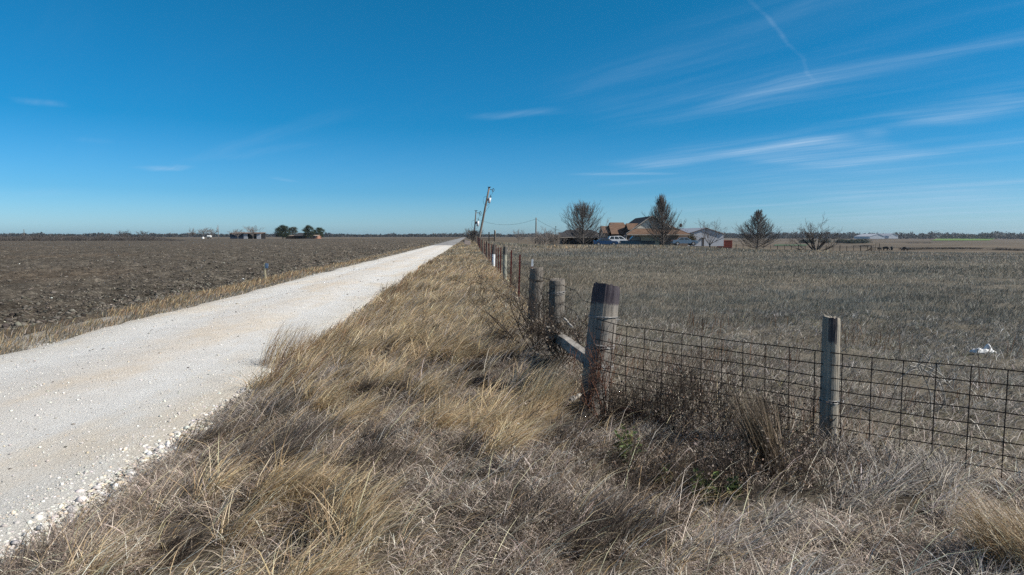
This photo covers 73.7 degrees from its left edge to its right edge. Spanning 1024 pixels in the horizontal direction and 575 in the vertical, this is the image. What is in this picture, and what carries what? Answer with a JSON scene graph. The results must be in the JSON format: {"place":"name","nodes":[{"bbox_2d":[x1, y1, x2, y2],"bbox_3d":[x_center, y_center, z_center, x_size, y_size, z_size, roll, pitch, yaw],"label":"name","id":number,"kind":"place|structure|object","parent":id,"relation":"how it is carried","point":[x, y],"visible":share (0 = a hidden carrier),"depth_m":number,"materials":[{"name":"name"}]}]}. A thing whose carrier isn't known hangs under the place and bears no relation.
{"place":"outdoors","nodes":[
{"label":"outdoors","id":0,"kind":"place"},
{"bbox_2d":[0,239,451,354],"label":"ploughed field","id":1,"kind":"structure","parent":0,"point":[94,249],"depth_m":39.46,"materials":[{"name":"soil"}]},
{"bbox_2d":[0,240,442,327],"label":"crop residue","id":2,"kind":"object","parent":1,"relation":"on","point":[399,247],"visible":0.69,"depth_m":34.47,"materials":[{"name":"plant"}]},
{"bbox_2d":[0,245,452,574],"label":"gravel road","id":3,"kind":"structure","parent":0,"point":[59,359],"depth_m":8.08,"materials":[{"name":"white gravel"}]},
{"bbox_2d":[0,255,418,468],"bbox_3d":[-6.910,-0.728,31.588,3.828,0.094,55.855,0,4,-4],"label":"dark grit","id":4,"kind":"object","parent":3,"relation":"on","point":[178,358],"visible":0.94,"depth_m":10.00,"materials":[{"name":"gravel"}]},
{"bbox_2d":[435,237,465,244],"bbox_3d":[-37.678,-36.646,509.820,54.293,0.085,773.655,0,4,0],"label":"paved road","id":5,"kind":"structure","parent":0,"point":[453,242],"depth_m":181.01,"materials":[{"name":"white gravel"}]},
{"bbox_2d":[0,237,1023,574],"bbox_3d":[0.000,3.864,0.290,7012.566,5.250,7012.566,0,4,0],"label":"ground","id":6,"kind":"structure","parent":0,"point":[932,245],"depth_m":6.66,"materials":[{"name":"brown plant"}]},
{"bbox_2d":[0,234,184,240],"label":"brush row","id":7,"kind":"object","parent":6,"relation":"on","point":[51,237],"visible":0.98,"depth_m":241.03,"materials":[{"name":"brown plant"}]},
{"bbox_2d":[134,231,149,238],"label":"bare tree","id":8,"kind":"object","parent":6,"relation":"on","point":[142,233],"visible":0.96,"depth_m":244.40,"materials":[{"name":"brown plant"}]},
{"bbox_2d":[204,228,217,235],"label":"bare tree","id":9,"kind":"object","parent":6,"relation":"on","point":[212,231],"visible":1,"depth_m":438.41,"materials":[{"name":"grey plant"}]},
{"bbox_2d":[229,229,243,235],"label":"bare tree","id":10,"kind":"object","parent":6,"relation":"on","point":[236,233],"visible":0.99,"depth_m":423.96,"materials":[{"name":"grey plant"}]},
{"bbox_2d":[229,232,265,238],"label":"open shed","id":11,"kind":"structure","parent":6,"relation":"on","point":[248,235],"depth_m":430.85,"materials":[{"name":"metal"}]},
{"bbox_2d":[244,227,262,235],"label":"bare tree","id":12,"kind":"object","parent":6,"relation":"on","point":[251,229],"visible":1,"depth_m":422.57,"materials":[{"name":"grey plant"}]},
{"bbox_2d":[264,263,267,279],"bbox_3d":[-9.216,-0.521,25.625,0.179,0.796,0.033,1,4,9],"label":"marker stake","id":13,"kind":"object","parent":6,"relation":"on","point":[265,265],"visible":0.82,"depth_m":25.60,"materials":[{"name":"white wood"}]},
{"bbox_2d":[273,224,291,238],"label":"oak tree","id":14,"kind":"object","parent":6,"relation":"on","point":[281,229],"visible":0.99,"depth_m":427.10,"materials":[{"name":"green plant"}]},
{"bbox_2d":[259,315,315,368],"bbox_3d":[-2.827,0.679,8.988,0.910,0.718,0.831,3,5,35],"label":"grass tuft","id":15,"kind":"object","parent":6,"relation":"on","point":[277,352],"visible":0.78,"depth_m":8.96,"materials":[{"name":"beige plant"}]},
{"bbox_2d":[289,227,297,234],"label":"oak tree","id":16,"kind":"object","parent":6,"relation":"on","point":[294,231],"visible":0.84,"depth_m":437.70,"materials":[{"name":"green plant"}]},
{"bbox_2d":[286,233,320,238],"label":"brick house","id":17,"kind":"structure","parent":6,"relation":"on","point":[298,236],"depth_m":434.80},
{"bbox_2d":[301,225,315,238],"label":"oak tree","id":18,"kind":"object","parent":6,"relation":"on","point":[308,233],"visible":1,"depth_m":425.65,"materials":[{"name":"green plant"}]},
{"bbox_2d":[314,227,324,237],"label":"oak tree","id":19,"kind":"object","parent":6,"relation":"on","point":[318,230],"visible":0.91,"depth_m":442.42,"materials":[{"name":"green plant"}]},
{"bbox_2d":[463,229,483,240],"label":"bare shrub","id":20,"kind":"object","parent":6,"relation":"on","point":[470,233],"visible":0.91,"depth_m":174.09,"materials":[{"name":"brown plant"}]},
{"bbox_2d":[471,210,480,239],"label":"utility pole","id":21,"kind":"object","parent":6,"relation":"on","point":[476,222],"visible":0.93,"depth_m":183.98,"materials":[{"name":"brown wood"}]},
{"bbox_2d":[472,230,495,242],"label":"fence posts","id":22,"kind":"structure","parent":6,"relation":"on","point":[489,236],"depth_m":111.60,"materials":[{"name":"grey wood"}]},
{"bbox_2d":[478,187,493,237],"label":"utility pole","id":23,"kind":"object","parent":6,"relation":"on","point":[483,216],"visible":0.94,"depth_m":111.22,"materials":[{"name":"brown wood"}]},
{"bbox_2d":[0,241,1023,574],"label":"verge grass","id":24,"kind":"structure","parent":6,"relation":"on","point":[344,513],"depth_m":4.18,"materials":[{"name":"beige plant"}]},
{"bbox_2d":[568,394,580,401],"bbox_3d":[0.653,1.138,7.055,0.165,0.072,0.053,-4,6,-41],"label":"broken stick","id":25,"kind":"object","parent":24,"relation":"on","point":[572,397],"visible":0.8,"depth_m":7.02,"materials":[{"name":"brown wood"}]},
{"bbox_2d":[0,231,1023,238],"bbox_3d":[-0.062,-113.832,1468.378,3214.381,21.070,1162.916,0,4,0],"label":"distant woods","id":26,"kind":"object","parent":6,"relation":"on","point":[947,235],"visible":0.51,"depth_m":1367.65,"materials":[{"name":"plant"}]},
{"bbox_2d":[449,259,576,352],"bbox_3d":[0.037,0.366,9.812,1.912,1.769,2.171,0,4,0],"label":"thorny shrub","id":27,"kind":"object","parent":6,"relation":"on","point":[524,317],"visible":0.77,"depth_m":9.60,"materials":[{"name":"brown plant"}]},
{"bbox_2d":[513,230,524,240],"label":"bare tree","id":28,"kind":"object","parent":6,"relation":"on","point":[516,234],"visible":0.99,"depth_m":164.78,"materials":[{"name":"grey plant"}]},
{"bbox_2d":[535,218,536,242],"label":"utility pole","id":29,"kind":"object","parent":6,"relation":"on","point":[536,229],"visible":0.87,"depth_m":159.34,"materials":[{"name":"brown wood"}]},
{"bbox_2d":[527,231,551,244],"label":"bare shrub","id":30,"kind":"object","parent":6,"relation":"on","point":[538,238],"visible":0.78,"depth_m":134.33,"materials":[{"name":"plant"}]},
{"bbox_2d":[535,227,555,243],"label":"bare tree","id":31,"kind":"object","parent":6,"relation":"on","point":[546,235],"visible":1,"depth_m":129.40,"materials":[{"name":"plant"}]},
{"bbox_2d":[475,236,620,420],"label":"wire fence","id":32,"kind":"object","parent":6,"relation":"on","point":[604,305],"visible":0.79,"depth_m":7.19,"materials":[{"name":"grey wood"}]},
{"bbox_2d":[507,351,601,422],"bbox_3d":[0.481,0.963,6.625,1.060,0.744,1.126,0,4,0],"label":"grass tuft","id":33,"kind":"object","parent":6,"relation":"on","point":[562,390],"visible":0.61,"depth_m":6.60,"materials":[{"name":"beige plant"}]},
{"bbox_2d":[544,231,567,244],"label":"bare shrub","id":34,"kind":"object","parent":6,"relation":"on","point":[554,238],"visible":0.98,"depth_m":133.34,"materials":[{"name":"plant"}]},
{"bbox_2d":[516,292,621,363],"bbox_3d":[0.609,0.542,8.678,1.259,0.975,1.190,-1,4,-16],"label":"dead bush","id":35,"kind":"object","parent":6,"relation":"on","point":[551,327],"visible":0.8,"depth_m":8.66,"materials":[{"name":"brown plant"}]},
{"bbox_2d":[556,228,597,243],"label":"ranch house","id":36,"kind":"structure","parent":6,"relation":"on","point":[570,240],"depth_m":141.67,"materials":[{"name":"brick"}]},
{"bbox_2d":[561,198,605,244],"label":"bare tree","id":37,"kind":"object","parent":6,"relation":"on","point":[583,211],"visible":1,"depth_m":111.11,"materials":[{"name":"brown plant"}]},
{"bbox_2d":[567,327,623,424],"bbox_3d":[0.833,0.868,7.080,0.568,1.148,0.956,0,4,0],"label":"dead bush","id":38,"kind":"object","parent":6,"relation":"on","point":[597,372],"visible":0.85,"depth_m":6.89,"materials":[{"name":"brown plant"}]},
{"bbox_2d":[593,219,611,244],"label":"bare tree","id":39,"kind":"object","parent":6,"relation":"on","point":[605,233],"visible":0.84,"depth_m":121.36,"materials":[{"name":"plant"}]},
{"bbox_2d":[593,238,617,244],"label":"blue car","id":40,"kind":"object","parent":6,"relation":"on","point":[603,241],"visible":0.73,"depth_m":116.47,"materials":[{"name":"paint"}]},
{"bbox_2d":[608,236,626,244],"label":"white suv","id":41,"kind":"object","parent":6,"relation":"on","point":[615,238],"visible":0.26,"depth_m":118.92,"materials":[{"name":"paint"}]},
{"bbox_2d":[607,424,652,462],"bbox_3d":[0.910,1.249,5.272,0.261,0.300,0.353,-4,6,-43],"label":"green plant","id":42,"kind":"object","parent":6,"relation":"on","point":[630,435],"visible":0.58,"depth_m":5.30,"materials":[{"name":"green plant"}]},
{"bbox_2d":[619,236,654,244],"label":"black pickup","id":43,"kind":"object","parent":6,"relation":"on","point":[635,240],"visible":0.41,"depth_m":115.33,"materials":[{"name":"paint"}]},
{"bbox_2d":[598,216,689,245],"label":"farmhouse","id":44,"kind":"object","parent":6,"relation":"on","point":[634,227],"visible":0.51,"depth_m":126.01,"materials":[{"name":"brown brick"}]},
{"bbox_2d":[633,235,658,244],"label":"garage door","id":45,"kind":"structure","parent":44,"relation":"in","point":[643,237],"depth_m":125.61,"materials":[{"name":"grey"}]},
{"bbox_2d":[617,408,671,426],"bbox_3d":[1.375,1.249,6.371,0.090,0.074,1.158,-2,5,-30],"label":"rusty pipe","id":46,"kind":"object","parent":6,"relation":"on","point":[646,415],"visible":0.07,"depth_m":6.51,"materials":[{"name":"brown metal"}]},
{"bbox_2d":[641,195,686,244],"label":"bare tree","id":47,"kind":"object","parent":6,"relation":"on","point":[662,208],"visible":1,"depth_m":109.07,"materials":[{"name":"brown plant"}]},
{"bbox_2d":[652,462,677,491],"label":"green plant","id":48,"kind":"object","parent":6,"relation":"on","point":[669,466],"visible":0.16,"depth_m":4.93,"materials":[{"name":"green plant"}]},
{"bbox_2d":[422,341,940,525],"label":"dry weeds","id":49,"kind":"object","parent":6,"relation":"on","point":[683,391],"visible":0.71,"depth_m":5.27,"materials":[{"name":"brown plant"}]},
{"bbox_2d":[670,237,697,244],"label":"pale blue car","id":50,"kind":"object","parent":6,"relation":"on","point":[677,241],"visible":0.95,"depth_m":117.92,"materials":[{"name":"paint"}]},
{"bbox_2d":[687,230,699,245],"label":"cedar shrub","id":51,"kind":"object","parent":6,"relation":"on","point":[691,236],"visible":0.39,"depth_m":130.37,"materials":[{"name":"green plant"}]},
{"bbox_2d":[680,228,723,245],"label":"metal shed","id":52,"kind":"structure","parent":6,"relation":"on","point":[702,241],"depth_m":137.66,"materials":[{"name":"white metal"}]},
{"bbox_2d":[689,468,725,502],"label":"green plant","id":53,"kind":"object","parent":6,"relation":"on","point":[704,483],"visible":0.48,"depth_m":4.52,"materials":[{"name":"green plant"}]},
{"bbox_2d":[693,218,727,246],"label":"bare tree","id":54,"kind":"object","parent":6,"relation":"on","point":[708,234],"visible":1,"depth_m":105.39,"materials":[{"name":"brown plant"}]},
{"bbox_2d":[717,240,732,247],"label":"red container","id":55,"kind":"object","parent":6,"relation":"on","point":[727,243],"visible":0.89,"depth_m":139.70,"materials":[{"name":"metal"}]},
{"bbox_2d":[723,475,743,500],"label":"green plant","id":56,"kind":"object","parent":6,"relation":"on","point":[734,486],"visible":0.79,"depth_m":4.39,"materials":[{"name":"green plant"}]},
{"bbox_2d":[718,378,785,480],"bbox_3d":[1.701,0.984,4.929,0.558,0.767,0.736,2,5,19],"label":"grass tuft","id":57,"kind":"object","parent":6,"relation":"on","point":[755,424],"visible":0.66,"depth_m":4.84,"materials":[{"name":"brown plant"}]},
{"bbox_2d":[732,209,786,249],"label":"bare tree","id":58,"kind":"object","parent":6,"relation":"on","point":[758,219],"visible":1,"depth_m":103.19,"materials":[{"name":"brown plant"}]},
{"bbox_2d":[583,314,1023,483],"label":"fence","id":59,"kind":"object","parent":6,"relation":"on","point":[830,363],"visible":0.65,"depth_m":5.36,"materials":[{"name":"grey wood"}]},
{"bbox_2d":[786,215,842,250],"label":"bare tree","id":60,"kind":"object","parent":6,"relation":"on","point":[819,237],"visible":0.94,"depth_m":95.55,"materials":[{"name":"brown plant"}]},
{"bbox_2d":[763,245,867,250],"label":"pasture fence","id":61,"kind":"object","parent":6,"relation":"on","point":[827,246],"visible":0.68,"depth_m":141.88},
{"bbox_2d":[834,238,845,242],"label":"cedar shrub","id":62,"kind":"object","parent":6,"relation":"on","point":[841,240],"visible":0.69,"depth_m":636.45,"materials":[{"name":"green plant"}]},
{"bbox_2d":[843,239,859,243],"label":"cedar shrub","id":63,"kind":"object","parent":6,"relation":"on","point":[848,241],"visible":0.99,"depth_m":596.95,"materials":[{"name":"green plant"}]},
{"bbox_2d":[852,238,876,242],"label":"cedar shrub","id":64,"kind":"object","parent":6,"relation":"on","point":[863,240],"visible":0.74,"depth_m":615.31,"materials":[{"name":"green plant"}]},
{"bbox_2d":[854,234,884,238],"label":"metal barn","id":65,"kind":"structure","parent":6,"relation":"on","point":[870,236],"depth_m":1151.73,"materials":[{"name":"white metal"}]},
{"bbox_2d":[880,233,897,238],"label":"metal barn","id":66,"kind":"structure","parent":6,"relation":"on","point":[890,236],"depth_m":1177.55,"materials":[{"name":"white metal"}]},
{"bbox_2d":[894,354,960,411],"bbox_3d":[3.853,0.905,6.302,0.936,0.597,0.264,-3,5,-32],"label":"dead branch","id":67,"kind":"object","parent":6,"relation":"on","point":[930,373],"visible":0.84,"depth_m":6.31,"materials":[{"name":"wood"}]},
{"bbox_2d":[854,242,1023,250],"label":"scrub line","id":68,"kind":"object","parent":6,"relation":"on","point":[957,248],"visible":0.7,"depth_m":269.77,"materials":[{"name":"brown plant"}]},
{"bbox_2d":[923,470,1023,574],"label":"grass tuft","id":69,"kind":"object","parent":6,"relation":"on","point":[990,535],"visible":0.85,"depth_m":3.33,"materials":[{"name":"beige plant"}]},
{"bbox_2d":[0,0,1023,236],"label":"sky","id":70,"kind":"structure","parent":0,"point":[345,117],"materials":[{"name":"blue"}]},
{"bbox_2d":[485,241,1023,477],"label":"pasture grass","id":71,"kind":"structure","parent":0,"point":[837,256],"depth_m":13.96,"materials":[{"name":"brown plant"}]},
{"bbox_2d":[969,344,996,353],"bbox_3d":[6.570,0.850,9.524,0.283,0.136,0.197,0,4,0],"label":"plastic bag","id":72,"kind":"object","parent":71,"relation":"on","point":[986,347],"visible":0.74,"depth_m":9.49,"materials":[{"name":"white plastic"}]},
{"bbox_2d":[773,244,806,245],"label":"green strip","id":73,"kind":"object","parent":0,"point":[789,244],"visible":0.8,"depth_m":509.57,"materials":[{"name":"plant"}]},
{"bbox_2d":[934,238,994,239],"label":"green field","id":74,"kind":"structure","parent":0,"point":[962,239],"depth_m":1050.86,"materials":[{"name":"green plant"}]}
]}

